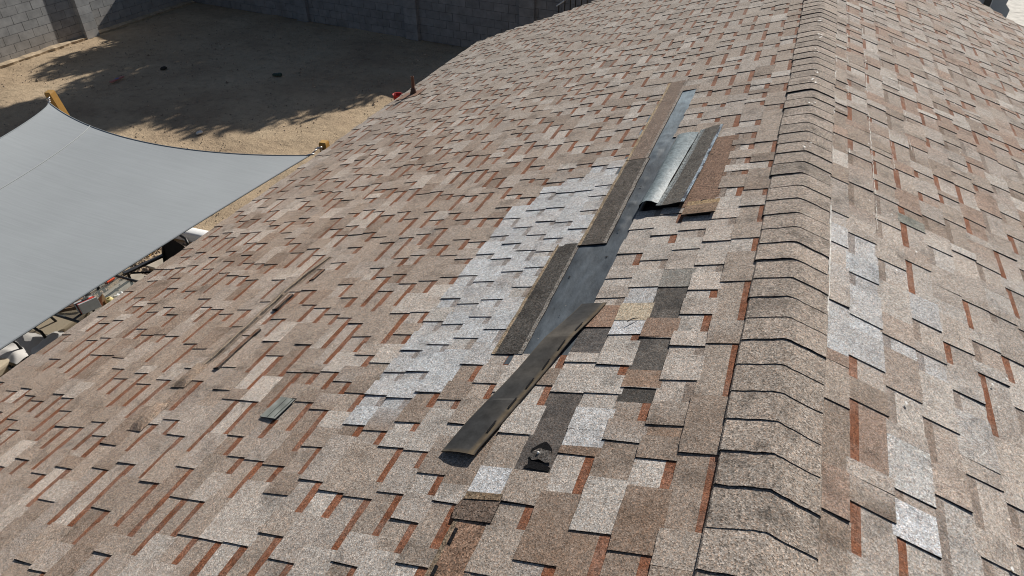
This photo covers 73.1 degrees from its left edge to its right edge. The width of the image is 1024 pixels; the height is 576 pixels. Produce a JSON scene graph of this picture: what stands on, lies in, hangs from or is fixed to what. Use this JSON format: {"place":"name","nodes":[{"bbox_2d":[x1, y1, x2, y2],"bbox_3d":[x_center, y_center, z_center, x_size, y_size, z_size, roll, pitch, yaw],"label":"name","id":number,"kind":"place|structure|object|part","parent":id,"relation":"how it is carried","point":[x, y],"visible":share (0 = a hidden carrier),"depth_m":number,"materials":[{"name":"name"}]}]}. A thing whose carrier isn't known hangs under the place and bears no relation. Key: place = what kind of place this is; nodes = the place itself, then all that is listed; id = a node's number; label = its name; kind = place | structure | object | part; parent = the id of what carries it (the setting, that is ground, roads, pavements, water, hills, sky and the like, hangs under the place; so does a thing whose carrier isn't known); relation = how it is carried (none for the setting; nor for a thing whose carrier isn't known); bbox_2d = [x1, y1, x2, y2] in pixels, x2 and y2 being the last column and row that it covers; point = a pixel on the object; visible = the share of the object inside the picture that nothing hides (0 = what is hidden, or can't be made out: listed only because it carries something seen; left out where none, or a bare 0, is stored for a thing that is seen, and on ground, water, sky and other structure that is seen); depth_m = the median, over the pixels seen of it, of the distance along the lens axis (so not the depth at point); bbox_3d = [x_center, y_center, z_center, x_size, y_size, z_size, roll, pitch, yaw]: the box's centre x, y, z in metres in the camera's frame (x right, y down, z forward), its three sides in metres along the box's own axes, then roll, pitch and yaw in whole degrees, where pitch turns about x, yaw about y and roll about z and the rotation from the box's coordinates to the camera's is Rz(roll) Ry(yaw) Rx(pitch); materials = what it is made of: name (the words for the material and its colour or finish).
{"place":"outdoors","nodes":[
{"label":"outdoors","id":0,"kind":"place"},
{"bbox_2d":[24,246,184,358],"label":"paving","id":1,"kind":"structure","parent":0,"point":[154,265],"depth_m":9.55,"materials":[{"name":"beige concrete"}]},
{"bbox_2d":[0,341,28,376],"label":"cushioned chair","id":2,"kind":"object","parent":1,"relation":"on","point":[5,363],"visible":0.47,"depth_m":7.60,"materials":[{"name":"fabric"}]},
{"bbox_2d":[0,332,43,363],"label":"cloth sheet","id":3,"kind":"object","parent":2,"relation":"on","point":[12,352],"visible":0.64,"depth_m":7.74,"materials":[{"name":"fabric"}]},
{"bbox_2d":[29,297,94,338],"bbox_3d":[-5.519,0.359,8.238,0.746,0.923,0.698,13,38,17],"label":"cushioned chair","id":4,"kind":"object","parent":1,"relation":"on","point":[47,327],"visible":0.12,"depth_m":8.13,"materials":[{"name":"fabric"}]},
{"bbox_2d":[122,235,188,285],"bbox_3d":[-4.445,-0.141,8.813,0.640,1.062,0.673,25,43,30],"label":"patio chair","id":5,"kind":"object","parent":1,"relation":"on","point":[172,248],"visible":0.25,"depth_m":8.83,"materials":[{"name":"black metal"}]},
{"bbox_2d":[0,2,466,297],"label":"ground","id":6,"kind":"structure","parent":0,"point":[291,90],"depth_m":16.06,"materials":[{"name":"beige soil"}]},
{"bbox_2d":[51,275,138,322],"bbox_3d":[-4.816,0.414,8.314,1.232,0.750,0.872,13,38,17],"label":"patio table","id":7,"kind":"object","parent":6,"relation":"on","point":[99,295],"visible":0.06,"depth_m":8.21,"materials":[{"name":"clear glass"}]},
{"bbox_2d":[59,297,82,312],"bbox_3d":[-5.098,0.189,7.966,0.240,0.046,0.200,-11,38,-15],"label":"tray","id":8,"kind":"object","parent":7,"relation":"on","point":[71,307],"visible":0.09,"depth_m":7.90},
{"bbox_2d":[73,296,100,313],"bbox_3d":[-4.847,0.192,7.889,0.269,0.201,0.200,28,44,32],"label":"carton","id":9,"kind":"object","parent":7,"relation":"on","point":[87,304],"visible":1,"depth_m":7.81,"materials":[{"name":"grey cardboard"}]},
{"bbox_2d":[98,294,105,306],"bbox_3d":[-4.760,0.136,7.977,0.140,0.115,0.100,13,38,17],"label":"paper bag","id":10,"kind":"object","parent":7,"relation":"on","point":[101,298],"visible":0.67,"depth_m":7.98,"materials":[{"name":"brown paper"}]},
{"bbox_2d":[105,297,112,303],"bbox_3d":[-4.660,0.148,7.998,0.096,0.080,0.096,13,38,17],"label":"cup","id":11,"kind":"object","parent":7,"relation":"on","point":[108,299],"visible":0.68,"depth_m":7.96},
{"bbox_2d":[0,0,194,68],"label":"block wall","id":12,"kind":"structure","parent":6,"relation":"on","point":[29,29],"depth_m":17.89,"materials":[{"name":"grey concrete"}]},
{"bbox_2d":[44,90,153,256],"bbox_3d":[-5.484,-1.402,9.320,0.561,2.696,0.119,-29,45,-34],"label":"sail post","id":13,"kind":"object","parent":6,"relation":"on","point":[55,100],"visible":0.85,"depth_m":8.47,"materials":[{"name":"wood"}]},
{"bbox_2d":[109,76,123,82],"bbox_3d":[-9.137,-4.832,15.982,0.070,0.036,0.400,11,38,14],"label":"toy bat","id":14,"kind":"object","parent":6,"relation":"on","point":[116,79],"visible":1,"depth_m":15.95,"materials":[{"name":"plastic"}]},
{"bbox_2d":[83,240,188,296],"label":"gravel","id":15,"kind":"structure","parent":6,"relation":"on","point":[137,270],"depth_m":9.77,"materials":[{"name":"gravel"}]},
{"bbox_2d":[175,228,207,241],"bbox_3d":[-5.157,-0.890,10.550,2.000,0.140,0.231,13,38,17],"label":"edging board","id":16,"kind":"object","parent":6,"relation":"on","point":[192,234],"visible":0.14,"depth_m":10.37,"materials":[{"name":"white wood"}]},
{"bbox_2d":[1,17,448,291],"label":"yard pebbles","id":17,"kind":"object","parent":6,"relation":"on","point":[368,89],"visible":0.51,"depth_m":16.18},
{"bbox_2d":[272,73,281,76],"bbox_3d":[-5.527,-5.032,16.262,0.220,0.078,0.092,7,37,9],"label":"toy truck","id":18,"kind":"object","parent":6,"relation":"on","point":[277,74],"visible":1,"depth_m":16.23,"materials":[{"name":"black plastic"}]},
{"bbox_2d":[319,140,329,151],"bbox_3d":[-2.149,-0.674,8.547,0.103,2.441,0.151,8,37,10],"label":"sail post","id":19,"kind":"object","parent":6,"relation":"on","point":[324,144],"visible":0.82,"depth_m":7.82,"materials":[{"name":"wood"}]},
{"bbox_2d":[0,97,322,349],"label":"shade sail","id":20,"kind":"object","parent":19,"relation":"attached to","point":[85,209],"visible":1,"depth_m":6.75,"materials":[{"name":"fabric"}]},
{"bbox_2d":[193,0,594,47],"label":"block wall","id":21,"kind":"structure","parent":6,"relation":"on","point":[465,23],"depth_m":18.25,"materials":[{"name":"grey concrete"}]},
{"bbox_2d":[392,92,401,99],"bbox_3d":[-2.477,-4.119,14.958,0.220,0.165,0.220,13,38,17],"label":"bucket","id":22,"kind":"object","parent":6,"relation":"on","point":[396,95],"visible":0.52,"depth_m":14.98,"materials":[{"name":"red plastic"}]},
{"bbox_2d":[556,0,587,12],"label":"metal railing","id":23,"kind":"object","parent":6,"relation":"on","point":[564,1],"visible":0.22,"depth_m":15.60,"materials":[{"name":"black metal"}]},
{"bbox_2d":[0,0,1023,575],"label":"house","id":24,"kind":"structure","parent":0,"point":[808,360],"depth_m":3.21,"materials":[{"name":"brown"}]},
{"bbox_2d":[260,396,295,418],"bbox_3d":[-1.064,0.545,3.143,0.101,0.044,0.136,18,40,23],"label":"shingle scrap","id":25,"kind":"object","parent":24,"relation":"on","point":[278,407],"visible":1,"depth_m":3.14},
{"bbox_2d":[441,302,606,455],"bbox_3d":[0.078,0.331,2.801,0.145,0.117,1.004,22,42,27],"label":"loose shingle strip","id":26,"kind":"object","parent":24,"relation":"on","point":[481,425],"visible":1,"depth_m":2.73,"materials":[{"name":"grey metal"}]},
{"bbox_2d":[638,124,722,209],"bbox_3d":[1.015,-0.742,4.114,0.269,0.118,1.142,15,39,19],"label":"curled shingle","id":27,"kind":"object","parent":24,"relation":"on","point":[659,192],"visible":1,"depth_m":4.04,"materials":[{"name":"silver metal"}]},
{"bbox_2d":[1006,0,1023,25],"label":"concrete drive","id":28,"kind":"structure","parent":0,"point":[1016,11],"depth_m":21.04,"materials":[{"name":"beige concrete"}]},
{"bbox_2d":[978,0,1009,17],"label":"parked vehicle","id":29,"kind":"object","parent":28,"relation":"on","point":[1000,6],"visible":0.27,"depth_m":19.50,"materials":[{"name":"black metal"}]},
{"bbox_3d":[13.436,-8.096,19.508,0.170,0.340,0.030,13,38,17],"label":"window","id":30,"kind":"part","parent":29,"relation":"part of","materials":[{"name":"black glass"}]},
{"bbox_3d":[-4.900,0.849,7.955,0.565,0.470,0.417,13,38,17],"label":"footstool","id":31,"kind":"object","parent":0,"visible":0},
{"bbox_2d":[31,331,63,354],"bbox_3d":[-5.199,0.640,7.840,0.460,0.080,0.440,13,38,17],"label":"cloth sheet","id":32,"kind":"object","parent":31,"relation":"on","point":[49,339],"visible":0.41,"depth_m":7.84,"materials":[{"name":"fabric"}]}
]}

